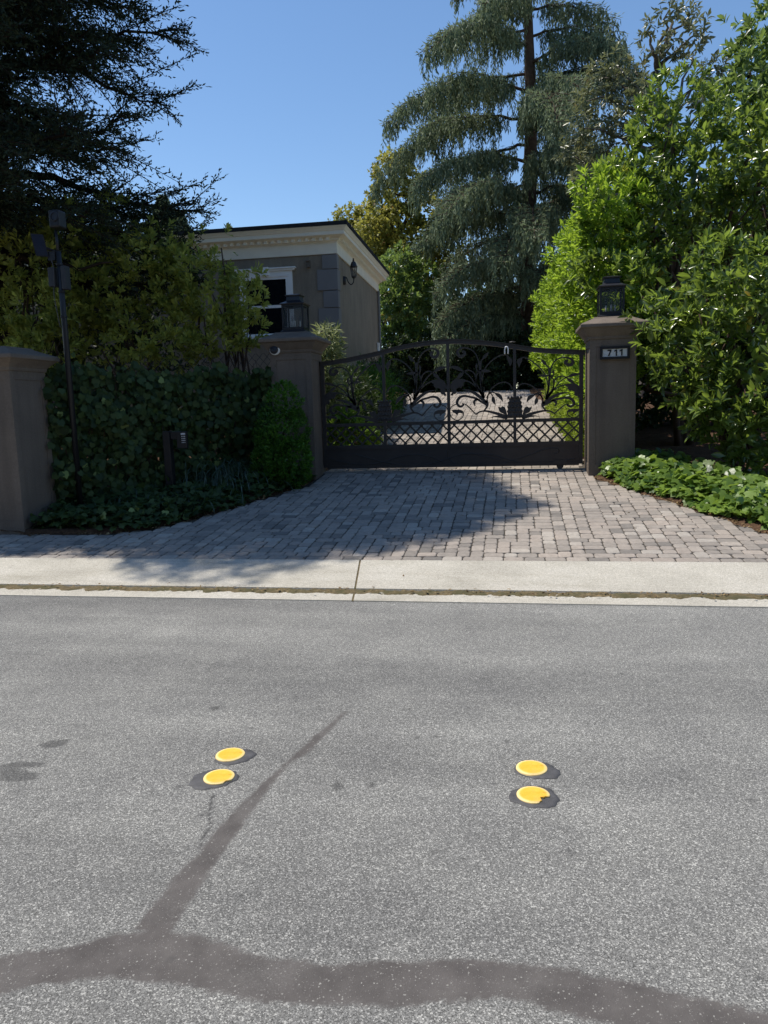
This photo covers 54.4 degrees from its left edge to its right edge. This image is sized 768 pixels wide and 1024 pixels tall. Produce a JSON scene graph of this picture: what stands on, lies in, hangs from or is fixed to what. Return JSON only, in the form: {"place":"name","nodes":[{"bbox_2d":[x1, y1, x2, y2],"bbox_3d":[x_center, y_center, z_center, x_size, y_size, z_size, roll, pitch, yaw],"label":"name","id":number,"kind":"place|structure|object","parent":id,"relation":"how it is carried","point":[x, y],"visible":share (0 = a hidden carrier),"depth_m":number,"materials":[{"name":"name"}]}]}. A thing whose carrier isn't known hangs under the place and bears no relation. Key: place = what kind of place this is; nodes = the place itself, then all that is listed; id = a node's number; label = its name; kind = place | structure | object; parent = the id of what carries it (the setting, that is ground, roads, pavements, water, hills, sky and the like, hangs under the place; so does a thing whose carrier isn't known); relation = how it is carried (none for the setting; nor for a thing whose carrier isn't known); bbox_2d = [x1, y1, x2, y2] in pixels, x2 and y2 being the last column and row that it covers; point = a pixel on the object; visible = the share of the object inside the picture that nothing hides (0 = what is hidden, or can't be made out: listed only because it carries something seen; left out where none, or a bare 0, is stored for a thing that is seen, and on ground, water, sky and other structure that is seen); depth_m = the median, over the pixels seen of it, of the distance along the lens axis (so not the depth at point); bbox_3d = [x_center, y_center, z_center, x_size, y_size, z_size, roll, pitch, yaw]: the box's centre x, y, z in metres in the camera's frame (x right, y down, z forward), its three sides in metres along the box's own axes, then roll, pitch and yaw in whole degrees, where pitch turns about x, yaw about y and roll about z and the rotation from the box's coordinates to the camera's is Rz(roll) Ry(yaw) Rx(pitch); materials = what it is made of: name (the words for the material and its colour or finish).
{"place":"outdoors","nodes":[
{"label":"outdoors","id":0,"kind":"place"},
{"bbox_2d":[0,596,767,1023],"bbox_3d":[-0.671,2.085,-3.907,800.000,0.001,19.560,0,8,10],"label":"road","id":1,"kind":"structure","parent":0,"point":[362,840],"depth_m":2.77,"materials":[{"name":"grey asphalt"}]},
{"bbox_2d":[189,769,238,789],"bbox_3d":[-0.701,1.097,3.074,0.198,0.013,0.175,0,8,10],"label":"road dot","id":2,"kind":"object","parent":1,"relation":"on","point":[210,779],"visible":1,"depth_m":3.06,"materials":[{"name":"yellow ceramic"}]},
{"bbox_2d":[214,748,256,765],"bbox_3d":[-0.656,1.068,3.271,0.183,0.013,0.158,0,8,10],"label":"road dot","id":3,"kind":"object","parent":1,"relation":"on","point":[229,756],"visible":1,"depth_m":3.26,"materials":[{"name":"yellow plastic"}]},
{"bbox_2d":[509,785,559,807],"bbox_3d":[0.577,1.088,2.870,0.194,0.013,0.170,0,8,10],"label":"road dot","id":4,"kind":"object","parent":1,"relation":"on","point":[530,796],"visible":1,"depth_m":2.85,"materials":[{"name":"yellow ceramic"}]},
{"bbox_2d":[514,760,559,778],"bbox_3d":[0.630,1.057,3.075,0.188,0.013,0.151,0,8,10],"label":"road dot","id":5,"kind":"object","parent":1,"relation":"on","point":[533,769],"visible":1,"depth_m":3.06,"materials":[{"name":"yellow plastic"}]},
{"bbox_2d":[0,470,767,561],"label":"driveway paving","id":6,"kind":"structure","parent":0,"point":[27,546],"depth_m":8.08,"materials":[{"name":"stone"}]},
{"bbox_2d":[28,532,129,537],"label":"leaf litter","id":7,"kind":"object","parent":6,"relation":"on","point":[78,533],"visible":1,"depth_m":8.41,"materials":[{"name":"brown plant"}]},
{"bbox_2d":[323,468,585,473],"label":"gate track","id":8,"kind":"structure","parent":6,"relation":"on","point":[458,470],"depth_m":11.10,"materials":[{"name":"metal"}]},
{"bbox_2d":[319,339,584,468],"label":"driveway gate","id":9,"kind":"structure","parent":8,"relation":"on","point":[561,453],"depth_m":11.02,"materials":[{"name":"metal"}]},
{"bbox_2d":[0,558,767,594],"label":"concrete apron","id":10,"kind":"object","parent":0,"point":[676,578],"visible":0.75,"depth_m":6.50,"materials":[{"name":"grey concrete"}]},
{"bbox_2d":[352,560,360,600],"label":"joint dirt","id":11,"kind":"structure","parent":10,"relation":"on","point":[356,578],"depth_m":6.46,"materials":[{"name":"soil"}]},
{"bbox_2d":[3,0,767,388],"label":"sky","id":12,"kind":"structure","parent":0,"point":[299,91],"materials":[{"name":"blue"}]},
{"bbox_2d":[34,391,767,561],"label":"paving sand","id":13,"kind":"structure","parent":0,"point":[504,535],"depth_m":8.46,"materials":[{"name":"grey sand"}]},
{"bbox_2d":[0,474,322,534],"bbox_3d":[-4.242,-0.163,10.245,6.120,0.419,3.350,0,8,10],"label":"planting bed","id":14,"kind":"object","parent":13,"relation":"on","point":[74,530],"visible":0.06,"depth_m":8.57,"materials":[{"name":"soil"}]},
{"bbox_2d":[0,346,59,534],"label":"street pillar","id":15,"kind":"structure","parent":14,"relation":"on","point":[27,483],"depth_m":8.58,"materials":[{"name":"brown paint"}]},
{"bbox_2d":[30,209,82,504],"bbox_3d":[-3.873,-1.665,8.982,0.384,3.736,0.184,-1,8,2],"label":"camera mast","id":16,"kind":"object","parent":14,"relation":"on","point":[59,276],"visible":0.98,"depth_m":8.81,"materials":[{"name":"metal"}]},
{"bbox_2d":[0,189,115,471],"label":"pittosporum shrub","id":17,"kind":"object","parent":14,"relation":"on","point":[22,333],"visible":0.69,"depth_m":10.38,"materials":[{"name":"green plant"}]},
{"bbox_2d":[91,490,160,506],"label":"strap plant","id":18,"kind":"object","parent":14,"relation":"on","point":[121,500],"visible":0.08,"depth_m":9.26,"materials":[{"name":"green plant"}]},
{"bbox_2d":[58,179,215,456],"bbox_3d":[-3.745,-2.700,11.220,2.262,4.568,1.703,0,8,10],"label":"pittosporum shrub","id":19,"kind":"object","parent":14,"relation":"on","point":[110,324],"visible":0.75,"depth_m":10.96,"materials":[{"name":"green plant"}]},
{"bbox_2d":[42,352,278,505],"bbox_3d":[-2.780,-1.105,10.143,3.657,2.183,0.658,-9,11,-40],"label":"ivy fence","id":20,"kind":"object","parent":14,"relation":"on","point":[123,438],"visible":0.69,"depth_m":9.76,"materials":[{"name":"plant"}]},
{"bbox_2d":[29,462,316,531],"bbox_3d":[-2.439,-0.236,9.688,3.988,0.590,1.615,-9,11,-42],"label":"ground ivy","id":21,"kind":"object","parent":14,"relation":"on","point":[131,511],"visible":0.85,"depth_m":9.00,"materials":[{"name":"green plant"}]},
{"bbox_2d":[162,431,188,495],"bbox_3d":[-2.696,-0.537,9.783,0.363,1.042,0.117,1,8,17],"label":"keypad post","id":22,"kind":"object","parent":14,"relation":"on","point":[180,437],"visible":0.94,"depth_m":9.73,"materials":[{"name":"metal"}]},
{"bbox_2d":[152,457,294,500],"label":"strap plant","id":23,"kind":"object","parent":14,"relation":"on","point":[220,475],"visible":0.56,"depth_m":10.04,"materials":[{"name":"green plant"}]},
{"bbox_2d":[247,379,314,488],"bbox_3d":[-1.443,-1.036,10.461,0.960,1.648,0.910,0,8,10],"label":"round shrub","id":24,"kind":"object","parent":14,"relation":"on","point":[288,443],"visible":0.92,"depth_m":10.26,"materials":[{"name":"green plant"}]},
{"bbox_2d":[529,388,767,462],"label":"planting bed","id":25,"kind":"object","parent":13,"relation":"on","point":[652,438],"visible":0.09,"depth_m":12.70,"materials":[{"name":"soil"}]},
{"bbox_2d":[541,376,584,456],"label":"hedge","id":26,"kind":"object","parent":25,"relation":"on","point":[560,413],"visible":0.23,"depth_m":12.68,"materials":[{"name":"green plant"}]},
{"bbox_2d":[528,161,674,421],"bbox_3d":[3.859,-3.644,14.602,1.684,4.154,8.045,-1,8,6],"label":"laurel hedge","id":27,"kind":"object","parent":25,"relation":"on","point":[561,315],"visible":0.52,"depth_m":11.50,"materials":[{"name":"green plant"}]},
{"bbox_2d":[550,0,731,396],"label":"magnolia tree","id":28,"kind":"object","parent":25,"relation":"on","point":[658,53],"visible":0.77,"depth_m":18.38,"materials":[{"name":"green plant"}]},
{"bbox_2d":[561,57,767,445],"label":"cherry laurel","id":29,"kind":"object","parent":25,"relation":"on","point":[727,187],"visible":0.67,"depth_m":11.13,"materials":[{"name":"green plant"}]},
{"bbox_2d":[635,180,767,431],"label":"dark hedge","id":30,"kind":"object","parent":25,"relation":"on","point":[652,416],"visible":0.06,"depth_m":13.81,"materials":[{"name":"green plant"}]},
{"bbox_2d":[693,0,767,425],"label":"cherry laurel","id":31,"kind":"object","parent":25,"relation":"on","point":[742,67],"visible":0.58,"depth_m":12.04,"materials":[{"name":"green plant"}]},
{"bbox_2d":[594,459,767,533],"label":"planting bed","id":32,"kind":"object","parent":13,"relation":"on","point":[757,524],"visible":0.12,"depth_m":8.69,"materials":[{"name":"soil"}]},
{"bbox_2d":[598,447,767,529],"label":"ground ivy","id":33,"kind":"object","parent":32,"relation":"on","point":[731,492],"visible":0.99,"depth_m":8.71,"materials":[{"name":"green plant"}]},
{"bbox_2d":[617,222,767,477],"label":"cherry laurel","id":34,"kind":"object","parent":32,"relation":"on","point":[736,425],"visible":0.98,"depth_m":9.28,"materials":[{"name":"green plant"}]},
{"bbox_2d":[326,390,583,471],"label":"driveway paving","id":35,"kind":"structure","parent":0,"point":[468,414],"depth_m":16.18,"materials":[{"name":"stone"}]},
{"bbox_3d":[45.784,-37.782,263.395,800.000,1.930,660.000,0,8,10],"label":"ground","id":36,"kind":"structure","parent":0,"visible":0},
{"bbox_2d":[0,0,228,344],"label":"redwood tree","id":37,"kind":"object","parent":36,"relation":"on","point":[28,137],"visible":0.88,"depth_m":10.41,"materials":[{"name":"green plant"}]},
{"bbox_2d":[155,193,178,231],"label":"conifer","id":38,"kind":"object","parent":36,"relation":"on","point":[168,200],"visible":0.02,"depth_m":40.47,"materials":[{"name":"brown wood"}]},
{"bbox_2d":[177,216,190,230],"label":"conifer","id":39,"kind":"object","parent":36,"relation":"on","point":[184,223],"visible":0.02,"depth_m":42.39,"materials":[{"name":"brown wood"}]},
{"bbox_2d":[16,220,389,430],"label":"house","id":40,"kind":"structure","parent":36,"relation":"on","point":[329,250],"depth_m":16.07,"materials":[{"name":"paint"}]},
{"bbox_2d":[234,266,295,339],"bbox_3d":[-2.538,-4.481,16.098,1.370,1.520,0.118,0,8,9],"label":"window","id":41,"kind":"structure","parent":40,"relation":"in","point":[279,280],"depth_m":16.09,"materials":[{"name":"white paint"}]},
{"bbox_2d":[305,260,310,267],"bbox_3d":[-1.607,-5.267,15.851,0.090,0.145,0.130,0,8,10],"label":"wall sensor","id":42,"kind":"object","parent":40,"relation":"attached to","point":[308,263],"depth_m":15.82,"materials":[{"name":"grey plastic"}]},
{"bbox_2d":[343,258,357,284],"bbox_3d":[-0.763,-5.314,16.503,0.372,0.578,0.180,0,8,10],"label":"wall lantern","id":43,"kind":"object","parent":40,"relation":"attached to","point":[353,264],"depth_m":16.48,"materials":[{"name":"black metal"}]},
{"bbox_2d":[86,393,404,470],"bbox_3d":[-2.770,-2.287,18.682,6.140,1.515,14.150,0,8,10],"label":"planting bed","id":44,"kind":"object","parent":36,"relation":"on","point":[229,443],"depth_m":13.90,"materials":[{"name":"soil"}]},
{"bbox_2d":[14,215,210,449],"bbox_3d":[-6.692,-3.425,14.714,6.753,4.864,2.282,0,8,10],"label":"dark hedge","id":45,"kind":"object","parent":44,"relation":"on","point":[60,348],"visible":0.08,"depth_m":14.06,"materials":[{"name":"green plant"}]},
{"bbox_2d":[139,222,272,446],"bbox_3d":[-2.695,-2.404,11.336,1.994,3.830,1.367,5,10,40],"label":"pittosporum shrub","id":46,"kind":"object","parent":44,"relation":"on","point":[232,316],"visible":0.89,"depth_m":11.07,"materials":[{"name":"green plant"}]},
{"bbox_2d":[310,318,350,437],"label":"lance leaf plant","id":47,"kind":"object","parent":44,"relation":"on","point":[333,335],"visible":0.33,"depth_m":12.55,"materials":[{"name":"green plant"}]},
{"bbox_2d":[327,402,383,445],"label":"broad leaf plant","id":48,"kind":"object","parent":44,"relation":"on","point":[352,438],"visible":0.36,"depth_m":12.46,"materials":[{"name":"green plant"}]},
{"bbox_2d":[325,361,397,443],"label":"fern shrub","id":49,"kind":"object","parent":44,"relation":"on","point":[364,387],"visible":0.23,"depth_m":14.17,"materials":[{"name":"green plant"}]},
{"bbox_2d":[345,352,404,422],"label":"fern shrub","id":50,"kind":"object","parent":44,"relation":"on","point":[393,391],"visible":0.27,"depth_m":16.38,"materials":[{"name":"green plant"}]},
{"bbox_2d":[363,354,411,413],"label":"fern shrub","id":51,"kind":"object","parent":44,"relation":"on","point":[402,384],"visible":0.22,"depth_m":18.55,"materials":[{"name":"green plant"}]},
{"bbox_2d":[258,331,330,479],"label":"gate pillar","id":52,"kind":"structure","parent":36,"relation":"on","point":[297,359],"depth_m":10.88,"materials":[{"name":"brown paint"}]},
{"bbox_2d":[270,346,279,354],"bbox_3d":[-1.583,-2.348,10.805,0.156,0.156,0.074,0,8,10],"label":"doorbell camera","id":53,"kind":"object","parent":52,"relation":"attached to","point":[274,350],"visible":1,"depth_m":10.78,"materials":[{"name":"white paint"}]},
{"bbox_2d":[279,294,311,332],"bbox_3d":[-1.308,-2.924,11.029,0.370,0.555,0.370,0,8,10],"label":"pillar lantern","id":54,"kind":"object","parent":52,"relation":"on","point":[294,301],"visible":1,"depth_m":10.91,"materials":[{"name":"black metal"}]},
{"bbox_2d":[327,198,396,250],"bbox_3d":[-0.614,-9.637,34.157,2.802,9.194,3.901,-6,9,-29],"label":"leafy tree","id":55,"kind":"object","parent":36,"relation":"on","point":[358,211],"visible":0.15,"depth_m":33.73,"materials":[{"name":"green plant"}]},
{"bbox_2d":[0,588,767,607],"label":"gutter","id":56,"kind":"object","parent":36,"relation":"on","point":[608,601],"visible":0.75,"depth_m":5.86,"materials":[{"name":"concrete"}]},
{"bbox_2d":[0,584,767,601],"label":"moss strip","id":57,"kind":"object","parent":56,"relation":"on","point":[734,596],"visible":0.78,"depth_m":6.02,"materials":[{"name":"green plant"}]},
{"bbox_2d":[28,582,767,598],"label":"leaf litter","id":58,"kind":"object","parent":57,"relation":"on","point":[429,588],"visible":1,"depth_m":5.95,"materials":[{"name":"brown plant"}]},
{"bbox_2d":[381,319,391,347],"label":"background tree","id":59,"kind":"object","parent":36,"relation":"on","point":[385,337],"visible":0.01,"depth_m":46.44,"materials":[{"name":"green plant"}]},
{"bbox_2d":[378,239,445,379],"bbox_3d":[0.772,-6.876,26.841,3.018,5.376,2.813,0,8,10],"label":"pale shrub","id":60,"kind":"object","parent":36,"relation":"on","point":[417,296],"visible":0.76,"depth_m":26.03,"materials":[{"name":"plant"}]},
{"bbox_2d":[353,145,470,377],"bbox_3d":[1.011,-9.771,30.916,5.287,10.330,3.261,0,8,10],"label":"leafy tree","id":61,"kind":"object","parent":36,"relation":"on","point":[394,209],"visible":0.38,"depth_m":30.23,"materials":[{"name":"green plant"}]},
{"bbox_2d":[392,279,488,391],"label":"background tree","id":62,"kind":"object","parent":36,"relation":"on","point":[440,310],"visible":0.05,"depth_m":43.65,"materials":[{"name":"green plant"}]},
{"bbox_2d":[381,327,546,392],"bbox_3d":[3.046,-4.912,25.816,9.965,2.826,2.401,0,8,10],"label":"dark hedge","id":63,"kind":"object","parent":36,"relation":"on","point":[501,372],"visible":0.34,"depth_m":25.36,"materials":[{"name":"green plant"}]},
{"bbox_2d":[465,263,539,389],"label":"background tree","id":64,"kind":"object","parent":36,"relation":"on","point":[507,306],"visible":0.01,"depth_m":45.55,"materials":[{"name":"green plant"}]},
{"bbox_2d":[368,0,678,387],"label":"cedar tree","id":65,"kind":"object","parent":36,"relation":"on","point":[525,218],"visible":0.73,"depth_m":24.60,"materials":[{"name":"green plant"}]},
{"bbox_2d":[575,315,648,475],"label":"gate pillar","id":66,"kind":"structure","parent":36,"relation":"on","point":[610,396],"depth_m":10.16,"materials":[{"name":"brown paint"}]},
{"bbox_2d":[596,276,626,316],"bbox_3d":[3.115,-2.946,10.257,0.370,0.555,0.370,0,8,10],"label":"pillar lantern","id":67,"kind":"object","parent":66,"relation":"on","point":[612,284],"visible":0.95,"depth_m":10.13,"materials":[{"name":"black metal"}]},
{"bbox_2d":[600,346,629,359],"bbox_3d":[3.104,-2.142,10.040,0.383,0.168,0.034,0,8,10],"label":"house number sign","id":68,"kind":"object","parent":66,"relation":"attached to","point":[616,352],"visible":1,"depth_m":10.03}
]}

